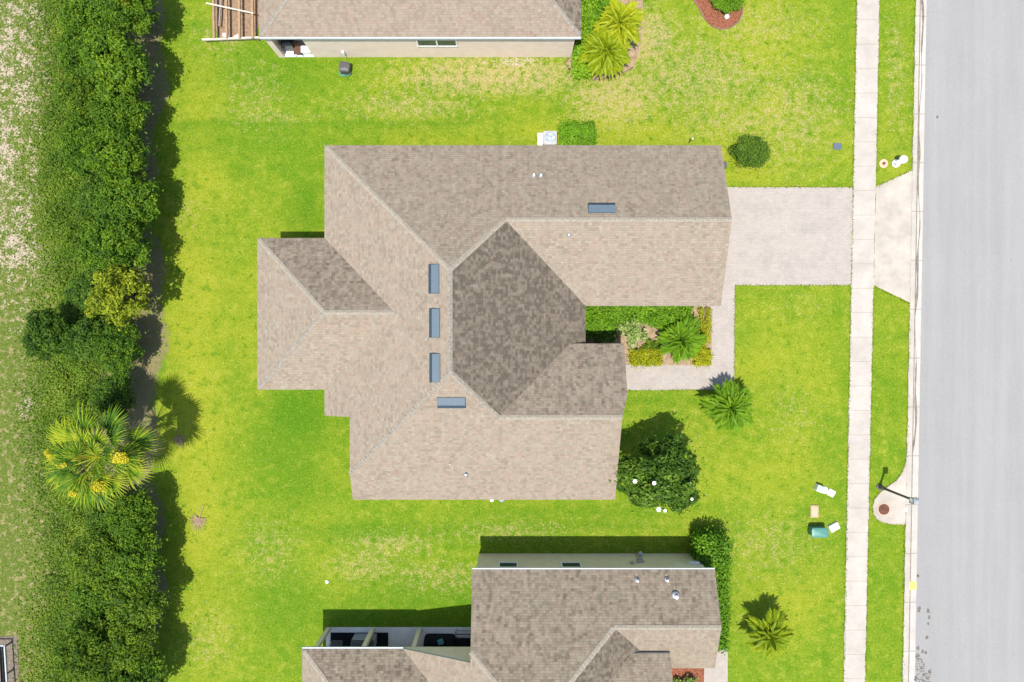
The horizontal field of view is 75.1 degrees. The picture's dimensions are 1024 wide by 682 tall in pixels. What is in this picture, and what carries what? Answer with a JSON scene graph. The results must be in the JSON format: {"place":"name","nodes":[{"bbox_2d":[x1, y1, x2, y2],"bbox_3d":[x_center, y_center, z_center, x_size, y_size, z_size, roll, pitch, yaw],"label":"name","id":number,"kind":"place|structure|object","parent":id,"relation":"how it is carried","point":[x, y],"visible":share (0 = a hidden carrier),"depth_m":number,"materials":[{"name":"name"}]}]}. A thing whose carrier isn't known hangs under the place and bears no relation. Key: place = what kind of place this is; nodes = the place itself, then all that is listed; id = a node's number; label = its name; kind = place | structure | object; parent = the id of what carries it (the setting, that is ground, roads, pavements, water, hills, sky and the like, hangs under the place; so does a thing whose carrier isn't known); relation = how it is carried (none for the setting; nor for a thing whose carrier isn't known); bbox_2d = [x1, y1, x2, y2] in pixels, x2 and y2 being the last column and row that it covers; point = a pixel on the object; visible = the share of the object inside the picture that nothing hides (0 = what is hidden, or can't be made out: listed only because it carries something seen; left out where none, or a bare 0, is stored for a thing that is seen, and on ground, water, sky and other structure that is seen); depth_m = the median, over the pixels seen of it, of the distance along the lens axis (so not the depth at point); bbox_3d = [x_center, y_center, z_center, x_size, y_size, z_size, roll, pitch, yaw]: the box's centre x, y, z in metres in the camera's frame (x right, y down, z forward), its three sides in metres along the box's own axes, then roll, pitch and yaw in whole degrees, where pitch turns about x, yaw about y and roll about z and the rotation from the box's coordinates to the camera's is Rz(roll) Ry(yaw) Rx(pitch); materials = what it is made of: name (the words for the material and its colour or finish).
{"place":"outdoors","nodes":[
{"label":"outdoors","id":0,"kind":"place"},
{"bbox_2d":[173,427,186,447],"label":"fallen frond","id":1,"kind":"object","parent":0,"point":[178,439],"visible":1,"depth_m":41.52,"materials":[{"name":"brown plant"}]},
{"bbox_2d":[215,0,258,39],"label":"patio floor","id":2,"kind":"structure","parent":0,"point":[233,22],"depth_m":41.59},
{"bbox_2d":[202,0,259,42],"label":"garden frame","id":3,"kind":"object","parent":2,"relation":"on","point":[226,7],"visible":0.95,"depth_m":41.02,"materials":[{"name":"white wood"}]},
{"bbox_2d":[259,0,580,57],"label":"neighbor house","id":4,"kind":"structure","parent":0,"point":[434,28],"depth_m":38.38,"materials":[{"name":"beige paint"}]},
{"bbox_2d":[281,40,293,50],"bbox_3d":[-13.760,-18.280,40.983,0.750,1.015,0.500,0,90,0],"label":"porch grill","id":5,"kind":"object","parent":4,"relation":"on","point":[287,45],"visible":0.56,"depth_m":40.64,"materials":[{"name":"black metal"}]},
{"bbox_2d":[291,42,303,56],"bbox_3d":[-13.240,-17.970,41.045,0.500,0.930,0.520,0,90,0],"label":"patio chair","id":6,"kind":"object","parent":4,"relation":"on","point":[297,48],"visible":0.98,"depth_m":41.05,"materials":[{"name":"brown wicker"}]},
{"bbox_2d":[301,46,311,54],"bbox_3d":[-12.720,-18.000,41.245,0.600,0.530,0.420,0,90,0],"label":"storage chest","id":7,"kind":"object","parent":4,"relation":"on","point":[305,50],"visible":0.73,"depth_m":41.00,"materials":[{"name":"white paint"}]},
{"bbox_2d":[416,40,457,46],"bbox_3d":[-4.460,-17.720,39.540,2.450,0.950,0.090,0,90,0],"label":"window","id":8,"kind":"structure","parent":4,"relation":"in","point":[420,43],"depth_m":39.59,"materials":[{"name":"glass"}]},
{"bbox_2d":[423,633,454,646],"bbox_3d":[-4.481,18.665,41.010,1.903,1.000,0.850,0,90,0],"label":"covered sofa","id":9,"kind":"object","parent":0,"point":[430,639],"visible":0.75,"depth_m":40.87,"materials":[{"name":"black fabric"}]},
{"bbox_2d":[0,0,916,681],"bbox_3d":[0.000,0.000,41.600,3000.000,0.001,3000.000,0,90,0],"label":"lawn ground","id":10,"kind":"structure","parent":0,"point":[240,134],"depth_m":41.60,"materials":[{"name":"green plant"}]},
{"bbox_2d":[0,636,19,681],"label":"grey frame deck","id":11,"kind":"structure","parent":10,"relation":"on","point":[8,661],"depth_m":41.58,"materials":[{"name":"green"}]},
{"bbox_2d":[19,303,69,362],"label":"tree","id":12,"kind":"object","parent":10,"relation":"on","point":[42,339],"visible":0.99,"depth_m":38.81,"materials":[{"name":"green plant"}]},
{"bbox_2d":[11,0,137,681],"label":"undergrowth","id":13,"kind":"object","parent":10,"relation":"on","point":[60,387],"visible":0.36,"depth_m":41.46,"materials":[{"name":"green plant"}]},
{"bbox_2d":[46,111,103,178],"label":"tree","id":14,"kind":"object","parent":10,"relation":"on","point":[70,135],"visible":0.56,"depth_m":38.09,"materials":[{"name":"green plant"}]},
{"bbox_2d":[45,25,106,84],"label":"tree","id":15,"kind":"object","parent":10,"relation":"on","point":[69,42],"visible":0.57,"depth_m":38.23,"materials":[{"name":"green plant"}]},
{"bbox_2d":[48,74,109,120],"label":"tree","id":16,"kind":"object","parent":10,"relation":"on","point":[77,99],"visible":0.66,"depth_m":38.16,"materials":[{"name":"green plant"}]},
{"bbox_2d":[60,212,105,265],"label":"tree","id":17,"kind":"object","parent":10,"relation":"on","point":[69,236],"visible":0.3,"depth_m":38.25,"materials":[{"name":"green plant"}]},
{"bbox_2d":[54,268,114,316],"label":"tree","id":18,"kind":"object","parent":10,"relation":"on","point":[82,286],"visible":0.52,"depth_m":39.26,"materials":[{"name":"green plant"}]},
{"bbox_2d":[59,313,111,364],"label":"tree","id":19,"kind":"object","parent":10,"relation":"on","point":[77,340],"visible":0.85,"depth_m":39.05,"materials":[{"name":"green plant"}]},
{"bbox_2d":[63,666,111,681],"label":"tree","id":20,"kind":"object","parent":10,"relation":"on","point":[64,679],"visible":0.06,"depth_m":38.23,"materials":[{"name":"green plant"}]},
{"bbox_2d":[51,607,125,681],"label":"tree","id":21,"kind":"object","parent":10,"relation":"on","point":[85,651],"visible":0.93,"depth_m":37.25,"materials":[{"name":"green plant"}]},
{"bbox_2d":[59,577,124,632],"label":"tree","id":22,"kind":"object","parent":10,"relation":"on","point":[82,600],"visible":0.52,"depth_m":38.24,"materials":[{"name":"green plant"}]},
{"bbox_2d":[54,0,130,37],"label":"tree","id":23,"kind":"object","parent":10,"relation":"on","point":[76,14],"visible":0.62,"depth_m":38.29,"materials":[{"name":"green plant"}]},
{"bbox_2d":[72,171,120,231],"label":"tree","id":24,"kind":"object","parent":10,"relation":"on","point":[87,187],"visible":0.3,"depth_m":38.88,"materials":[{"name":"green plant"}]},
{"bbox_2d":[66,524,133,596],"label":"tree","id":25,"kind":"object","parent":10,"relation":"on","point":[88,567],"visible":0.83,"depth_m":38.15,"materials":[{"name":"green plant"}]},
{"bbox_2d":[41,401,167,513],"bbox_3d":[-22.776,6.344,38.191,6.439,6.833,6.350,0,90,0],"label":"fan palm","id":26,"kind":"object","parent":10,"relation":"on","point":[62,454],"visible":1,"depth_m":35.84,"materials":[{"name":"green plant"}]},
{"bbox_2d":[82,492,127,538],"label":"tree","id":27,"kind":"object","parent":10,"relation":"on","point":[93,522],"visible":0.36,"depth_m":39.31,"materials":[{"name":"green plant"}]},
{"bbox_2d":[83,373,135,423],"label":"tree","id":28,"kind":"object","parent":10,"relation":"on","point":[108,391],"visible":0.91,"depth_m":39.55,"materials":[{"name":"green plant"}]},
{"bbox_2d":[71,208,153,280],"bbox_3d":[-22.942,-5.539,39.158,4.254,4.898,4.395,-21,90,0],"label":"tree","id":29,"kind":"object","parent":10,"relation":"on","point":[120,239],"visible":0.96,"depth_m":37.59,"materials":[{"name":"green plant"}]},
{"bbox_2d":[75,121,153,189],"bbox_3d":[-22.770,-10.659,39.044,3.974,5.126,4.073,28,90,0],"label":"tree","id":30,"kind":"object","parent":10,"relation":"on","point":[118,155],"visible":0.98,"depth_m":37.45,"materials":[{"name":"green plant"}]},
{"bbox_2d":[85,321,145,379],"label":"tree","id":31,"kind":"object","parent":10,"relation":"on","point":[120,357],"visible":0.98,"depth_m":38.93,"materials":[{"name":"green plant"}]},
{"bbox_2d":[75,21,157,104],"bbox_3d":[-22.834,-15.932,39.057,4.423,5.099,4.630,-24,90,0],"label":"tree","id":32,"kind":"object","parent":10,"relation":"on","point":[113,71],"visible":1,"depth_m":37.46,"materials":[{"name":"green plant"}]},
{"bbox_2d":[81,263,157,332],"bbox_3d":[-22.518,-2.575,39.047,3.802,5.119,4.117,43,90,0],"label":"tree","id":33,"kind":"object","parent":10,"relation":"on","point":[120,289],"visible":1,"depth_m":37.64,"materials":[{"name":"plant"}]},
{"bbox_2d":[84,88,155,133],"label":"tree","id":34,"kind":"object","parent":10,"relation":"on","point":[132,112],"visible":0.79,"depth_m":38.35,"materials":[{"name":"green plant"}]},
{"bbox_2d":[82,171,163,231],"bbox_3d":[-22.554,-8.193,39.574,4.390,4.064,4.338,-28,90,0],"label":"tree","id":35,"kind":"object","parent":10,"relation":"on","point":[135,200],"visible":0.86,"depth_m":38.30,"materials":[{"name":"green plant"}]},
{"bbox_2d":[87,0,161,40],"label":"tree","id":36,"kind":"object","parent":10,"relation":"on","point":[115,14],"visible":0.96,"depth_m":38.21,"materials":[{"name":"green plant"}]},
{"bbox_2d":[97,485,158,546],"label":"tree","id":37,"kind":"object","parent":10,"relation":"on","point":[135,508],"visible":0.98,"depth_m":38.60,"materials":[{"name":"green plant"}]},
{"bbox_2d":[97,613,162,675],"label":"tree","id":38,"kind":"object","parent":10,"relation":"on","point":[134,646],"visible":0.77,"depth_m":38.02,"materials":[{"name":"green plant"}]},
{"bbox_2d":[96,528,167,596],"bbox_3d":[-22.011,12.982,39.570,3.816,4.073,4.019,-3,90,0],"label":"tree","id":39,"kind":"object","parent":10,"relation":"on","point":[141,568],"visible":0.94,"depth_m":38.34,"materials":[{"name":"green plant"}]},
{"bbox_2d":[96,574,174,632],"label":"tree","id":40,"kind":"object","parent":10,"relation":"on","point":[142,609],"visible":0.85,"depth_m":38.20,"materials":[{"name":"green plant"}]},
{"bbox_2d":[114,0,158,23],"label":"tree","id":41,"kind":"object","parent":10,"relation":"on","point":[122,2],"visible":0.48,"depth_m":37.71,"materials":[{"name":"green plant"}]},
{"bbox_2d":[105,650,173,681],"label":"tree","id":42,"kind":"object","parent":10,"relation":"on","point":[152,667],"visible":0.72,"depth_m":38.52,"materials":[{"name":"green plant"}]},
{"bbox_2d":[190,506,206,531],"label":"fallen frond","id":43,"kind":"object","parent":10,"relation":"on","point":[197,520],"visible":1,"depth_m":41.51,"materials":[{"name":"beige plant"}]},
{"bbox_2d":[339,61,351,75],"bbox_3d":[-10.384,-16.857,41.263,0.777,0.615,0.766,0,90,0],"label":"hose reel box","id":44,"kind":"object","parent":10,"relation":"on","point":[345,67],"visible":1,"depth_m":41.00,"materials":[{"name":"grey plastic"}]},
{"bbox_2d":[257,145,731,499],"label":"tan shingle house","id":45,"kind":"structure","parent":10,"relation":"on","point":[421,316],"depth_m":37.31,"materials":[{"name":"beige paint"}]},
{"bbox_2d":[538,131,556,144],"bbox_3d":[2.200,-12.460,41.155,1.200,0.930,1.050,0,90,0],"label":"air conditioner","id":46,"kind":"object","parent":10,"relation":"on","point":[547,137],"visible":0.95,"depth_m":40.77,"materials":[{"name":"metal"}]},
{"bbox_2d":[557,116,601,144],"bbox_3d":[4.065,-12.652,40.967,2.994,1.328,2.530,0,90,0],"label":"square hedge","id":47,"kind":"object","parent":10,"relation":"on","point":[578,129],"visible":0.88,"depth_m":40.66,"materials":[{"name":"green plant"}]},
{"bbox_2d":[566,0,643,78],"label":"corner bed","id":48,"kind":"object","parent":10,"relation":"on","point":[633,51],"visible":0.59,"depth_m":41.58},
{"bbox_2d":[566,41,594,81],"bbox_3d":[4.364,-17.292,41.016,2.218,1.282,2.810,0,90,0],"label":"corner hedge bush","id":49,"kind":"object","parent":48,"relation":"on","point":[581,69],"visible":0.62,"depth_m":40.76,"materials":[{"name":"green plant"}]},
{"bbox_2d":[580,0,600,42],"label":"tall yellow hedge","id":50,"kind":"object","parent":48,"relation":"on","point":[586,8],"visible":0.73,"depth_m":40.45,"materials":[{"name":"green plant"}]},
{"bbox_2d":[565,58,633,79],"bbox_3d":[5.419,-16.840,41.560,4.278,0.070,1.149,8,90,0],"label":"bed edging","id":51,"kind":"object","parent":48,"relation":"on","point":[601,78],"visible":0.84,"depth_m":41.53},
{"bbox_2d":[590,0,609,21],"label":"shrub","id":52,"kind":"object","parent":48,"relation":"on","point":[603,4],"visible":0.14,"depth_m":40.35,"materials":[{"name":"green plant"}]},
{"bbox_2d":[576,27,632,79],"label":"feather palm","id":53,"kind":"object","parent":48,"relation":"on","point":[607,51],"visible":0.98,"depth_m":39.73,"materials":[{"name":"green plant"}]},
{"bbox_2d":[593,0,644,46],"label":"feather palm","id":54,"kind":"object","parent":48,"relation":"on","point":[621,20],"visible":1,"depth_m":39.31,"materials":[{"name":"yellow plant"}]},
{"bbox_2d":[586,306,711,364],"bbox_3d":[8.465,-0.403,41.603,8.569,0.050,4.290,0,90,0],"label":"entry bed","id":55,"kind":"object","parent":10,"relation":"on","point":[653,335],"visible":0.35,"depth_m":41.58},
{"bbox_2d":[586,314,616,343],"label":"hedge bush","id":56,"kind":"object","parent":55,"relation":"on","point":[599,327],"visible":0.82,"depth_m":40.90,"materials":[{"name":"green plant"}]},
{"bbox_2d":[586,324,621,343],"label":"mixed shrub","id":57,"kind":"object","parent":55,"relation":"on","point":[608,336],"visible":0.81,"depth_m":41.08,"materials":[{"name":"green plant"}]},
{"bbox_2d":[614,315,652,351],"bbox_3d":[7.249,-0.644,40.933,2.340,1.355,2.020,43,90,0],"label":"variegated shrub","id":58,"kind":"object","parent":55,"relation":"on","point":[632,330],"visible":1,"depth_m":40.71,"materials":[{"name":"green plant"}]},
{"bbox_2d":[586,306,699,329],"bbox_3d":[7.776,-1.989,41.020,7.717,1.260,2.826,0,90,0],"label":"bright hedge","id":59,"kind":"object","parent":55,"relation":"on","point":[616,312],"visible":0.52,"depth_m":40.75,"materials":[{"name":"green plant"}]},
{"bbox_2d":[625,343,663,368],"bbox_3d":[8.289,1.025,41.253,2.617,0.732,1.761,0,90,0],"label":"golden hedge","id":60,"kind":"object","parent":55,"relation":"on","point":[651,360],"visible":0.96,"depth_m":41.11,"materials":[{"name":"yellow plant"}]},
{"bbox_2d":[641,339,659,352],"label":"mixed shrub","id":61,"kind":"object","parent":55,"relation":"on","point":[652,345],"visible":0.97,"depth_m":41.25,"materials":[{"name":"green plant"}]},
{"bbox_2d":[649,312,676,331],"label":"mixed shrub","id":62,"kind":"object","parent":55,"relation":"on","point":[660,327],"visible":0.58,"depth_m":41.02,"materials":[{"name":"green plant"}]},
{"bbox_2d":[656,315,707,364],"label":"feather palm","id":63,"kind":"object","parent":55,"relation":"on","point":[681,340],"visible":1,"depth_m":40.20,"materials":[{"name":"green plant"}]},
{"bbox_2d":[690,345,714,368],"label":"golden hedge","id":64,"kind":"object","parent":55,"relation":"on","point":[704,359],"visible":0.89,"depth_m":41.08,"materials":[{"name":"yellow plant"}]},
{"bbox_2d":[696,306,714,342],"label":"gold border plant","id":65,"kind":"object","parent":55,"relation":"on","point":[703,329],"visible":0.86,"depth_m":41.25,"materials":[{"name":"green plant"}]},
{"bbox_2d":[609,432,706,516],"bbox_3d":[8.301,7.684,38.732,5.610,5.746,4.816,0,90,0],"label":"magnolia tree","id":66,"kind":"object","parent":10,"relation":"on","point":[672,485],"visible":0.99,"depth_m":36.98,"materials":[{"name":"green plant"}]},
{"bbox_2d":[672,668,703,681],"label":"mulch bed","id":67,"kind":"object","parent":10,"relation":"on","point":[694,673],"visible":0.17,"depth_m":41.58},
{"bbox_2d":[673,674,698,681],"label":"green bed shrub","id":68,"kind":"object","parent":67,"relation":"on","point":[676,679],"visible":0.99,"depth_m":41.16,"materials":[{"name":"green plant"}]},
{"bbox_2d":[684,524,736,577],"bbox_3d":[11.964,12.742,40.454,3.063,2.360,3.057,0,90,0],"label":"hedge shrub","id":69,"kind":"object","parent":10,"relation":"on","point":[701,549],"visible":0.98,"depth_m":39.73,"materials":[{"name":"green plant"}]},
{"bbox_2d":[704,649,727,681],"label":"neighbor walk","id":70,"kind":"structure","parent":10,"relation":"on","point":[718,672],"depth_m":41.56,"materials":[{"name":"concrete"}]},
{"bbox_2d":[695,0,741,28],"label":"red mulch bed","id":71,"kind":"object","parent":10,"relation":"on","point":[712,16],"visible":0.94,"depth_m":41.58,"materials":[{"name":"red wood"}]},
{"bbox_2d":[693,0,742,29],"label":"bed edging","id":72,"kind":"object","parent":71,"relation":"on","point":[714,26],"visible":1,"depth_m":41.53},
{"bbox_2d":[711,0,747,17],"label":"clipped round bush","id":73,"kind":"object","parent":71,"relation":"on","point":[725,5],"visible":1,"depth_m":40.93,"materials":[{"name":"green plant"}]},
{"bbox_2d":[706,566,736,654],"bbox_3d":[12.574,16.294,40.702,2.034,1.930,5.552,0,90,0],"label":"side hedge","id":74,"kind":"object","parent":10,"relation":"on","point":[722,582],"visible":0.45,"depth_m":40.15,"materials":[{"name":"green plant"}]},
{"bbox_2d":[697,378,754,433],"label":"feather palm","id":75,"kind":"object","parent":10,"relation":"on","point":[729,407],"visible":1,"depth_m":39.73,"materials":[{"name":"green plant"}]},
{"bbox_2d":[724,130,773,172],"bbox_3d":[14.642,-11.565,40.876,3.090,1.481,2.656,0,90,0],"label":"clipped round bush","id":76,"kind":"object","parent":10,"relation":"on","point":[748,152],"visible":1,"depth_m":40.65,"materials":[{"name":"green plant"}]},
{"bbox_2d":[743,606,794,659],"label":"feather palm","id":77,"kind":"object","parent":10,"relation":"on","point":[772,637],"visible":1,"depth_m":39.81,"materials":[{"name":"green plant"}]},
{"bbox_2d":[810,505,818,517],"bbox_3d":[18.880,10.640,41.550,0.520,0.120,0.800,0,90,0],"label":"tan meter box","id":78,"kind":"object","parent":10,"relation":"on","point":[814,511],"visible":1,"depth_m":41.51,"materials":[{"name":"plastic"}]},
{"bbox_2d":[807,525,828,537],"bbox_3d":[18.960,11.800,41.250,1.040,0.700,0.600,0,90,0],"label":"green pedestal","id":79,"kind":"object","parent":10,"relation":"on","point":[817,531],"visible":1,"depth_m":40.94,"materials":[{"name":"plastic"}]},
{"bbox_2d":[814,484,825,492],"bbox_3d":[19.120,9.168,41.362,0.464,0.475,0.420,23,90,0],"label":"pale utility box","id":80,"kind":"object","parent":10,"relation":"on","point":[819,488],"visible":1,"depth_m":41.13,"materials":[{"name":"white paint"}]},
{"bbox_2d":[826,488,835,496],"bbox_3d":[19.920,9.480,41.538,0.460,0.125,0.420,29,90,0],"label":"square valve lid","id":81,"kind":"object","parent":10,"relation":"on","point":[831,492],"visible":1,"depth_m":41.50,"materials":[{"name":"white paint"}]},
{"bbox_2d":[828,522,839,531],"bbox_3d":[20.080,11.600,41.487,0.600,0.225,0.420,-29,90,0],"label":"white valve box","id":82,"kind":"object","parent":10,"relation":"on","point":[834,526],"visible":1,"depth_m":41.40,"materials":[{"name":"paint"}]},
{"bbox_2d":[833,143,841,149],"bbox_3d":[20.320,-12.160,41.570,0.520,0.070,0.400,3,90,0],"label":"meter lid","id":83,"kind":"object","parent":10,"relation":"on","point":[837,146],"visible":1,"depth_m":41.53,"materials":[{"name":"plastic"}]},
{"bbox_2d":[879,159,887,167],"bbox_3d":[23.200,-11.080,41.545,0.560,0.110,0.560,0,90,0],"label":"valve cover","id":84,"kind":"object","parent":10,"relation":"on","point":[883,163],"visible":1,"depth_m":41.52,"materials":[{"name":"concrete"}]},
{"bbox_2d":[872,452,906,524],"bbox_3d":[23.600,9.080,41.580,2.160,0.060,4.800,0,90,0],"label":"storm inlet pad","id":85,"kind":"object","parent":10,"relation":"on","point":[897,512],"visible":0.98,"depth_m":41.55,"materials":[{"name":"concrete"}]},
{"bbox_2d":[878,503,889,515],"bbox_3d":[23.212,10.507,41.536,0.780,0.028,0.780,0,90,0],"label":"manhole cover","id":86,"kind":"object","parent":85,"relation":"on","point":[883,509],"visible":1,"depth_m":41.53,"materials":[{"name":"metal"}]},
{"bbox_2d":[874,171,911,302],"bbox_3d":[23.800,-6.540,41.590,2.416,0.060,8.280,0,90,0],"label":"driveway apron","id":87,"kind":"object","parent":10,"relation":"on","point":[892,241],"visible":1,"depth_m":41.56,"materials":[{"name":"concrete"}]},
{"bbox_2d":[876,483,918,503],"bbox_3d":[22.970,9.100,39.663,0.419,3.875,0.400,0,90,0],"label":"street lamp","id":88,"kind":"object","parent":10,"relation":"on","point":[912,500],"visible":1,"depth_m":39.24,"materials":[{"name":"grey metal"}]},
{"bbox_2d":[891,155,907,167],"bbox_3d":[24.020,-11.130,41.195,0.655,0.810,0.499,-40,90,0],"label":"white utility post","id":89,"kind":"object","parent":10,"relation":"on","point":[895,163],"visible":1,"depth_m":41.00,"materials":[{"name":"paint"}]},
{"bbox_2d":[902,0,919,681],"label":"kerb","id":90,"kind":"structure","parent":10,"relation":"on","point":[905,658],"depth_m":41.54,"materials":[{"name":"concrete"}]},
{"bbox_2d":[302,551,721,681],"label":"neighbor house","id":91,"kind":"structure","parent":0,"point":[640,616],"depth_m":37.73,"materials":[{"name":"brown"}]},
{"bbox_2d":[330,633,387,645],"bbox_3d":[-9.520,18.960,41.515,3.600,0.012,1.550,0,90,0],"label":"outdoor rug","id":92,"kind":"object","parent":91,"relation":"on","point":[382,639],"visible":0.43,"depth_m":41.51,"materials":[{"name":"black fabric"}]},
{"bbox_2d":[330,638,343,645],"bbox_3d":[-10.840,18.720,41.248,0.800,0.525,0.550,0,90,0],"label":"side table","id":93,"kind":"object","parent":92,"relation":"on","point":[336,642],"visible":0.62,"depth_m":40.98,"materials":[{"name":"grey plastic"}]},
{"bbox_2d":[351,633,376,645],"bbox_3d":[-9.120,18.532,40.895,1.400,1.230,0.705,0,90,0],"label":"patio table","id":94,"kind":"object","parent":92,"relation":"on","point":[358,639],"visible":0.62,"depth_m":40.76,"materials":[{"name":"grey glass"}]},
{"bbox_2d":[455,637,470,646],"bbox_3d":[-2.880,18.720,41.260,1.300,0.500,0.700,0,90,0],"label":"black bench","id":95,"kind":"object","parent":91,"relation":"on","point":[462,642],"visible":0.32,"depth_m":41.02,"materials":[{"name":"fabric"}]},
{"bbox_2d":[498,562,517,566],"bbox_3d":[-0.220,13.260,39.370,1.200,0.920,0.090,0,90,0],"label":"window","id":96,"kind":"structure","parent":91,"relation":"in","point":[501,564],"depth_m":39.42,"materials":[{"name":"glass"}]},
{"bbox_2d":[560,562,581,566],"bbox_3d":[3.500,13.260,39.370,1.250,0.920,0.090,0,90,0],"label":"window","id":97,"kind":"structure","parent":91,"relation":"in","point":[563,564],"depth_m":39.42,"materials":[{"name":"glass"}]},
{"bbox_2d":[626,187,852,389],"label":"driveway","id":98,"kind":"structure","parent":0,"point":[791,236],"depth_m":41.56,"materials":[{"name":"concrete"}]},
{"bbox_2d":[843,0,879,681],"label":"sidewalk","id":99,"kind":"structure","parent":0,"point":[864,186],"depth_m":41.55,"materials":[{"name":"concrete"}]},
{"bbox_2d":[915,0,1023,681],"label":"road","id":100,"kind":"structure","parent":0,"point":[970,567],"depth_m":41.59,"materials":[{"name":"grey asphalt"}]},
{"bbox_2d":[909,0,926,681],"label":"road gutter","id":101,"kind":"object","parent":100,"relation":"on","point":[915,471],"visible":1,"depth_m":41.58,"materials":[{"name":"concrete"}]},
{"bbox_2d":[912,0,923,455],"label":"silt line","id":102,"kind":"object","parent":101,"relation":"on","point":[917,258],"visible":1,"depth_m":41.57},
{"bbox_2d":[914,575,931,681],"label":"leaf debris","id":103,"kind":"object","parent":100,"relation":"on","point":[929,671],"visible":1,"depth_m":41.56,"materials":[{"name":"brown plant"}]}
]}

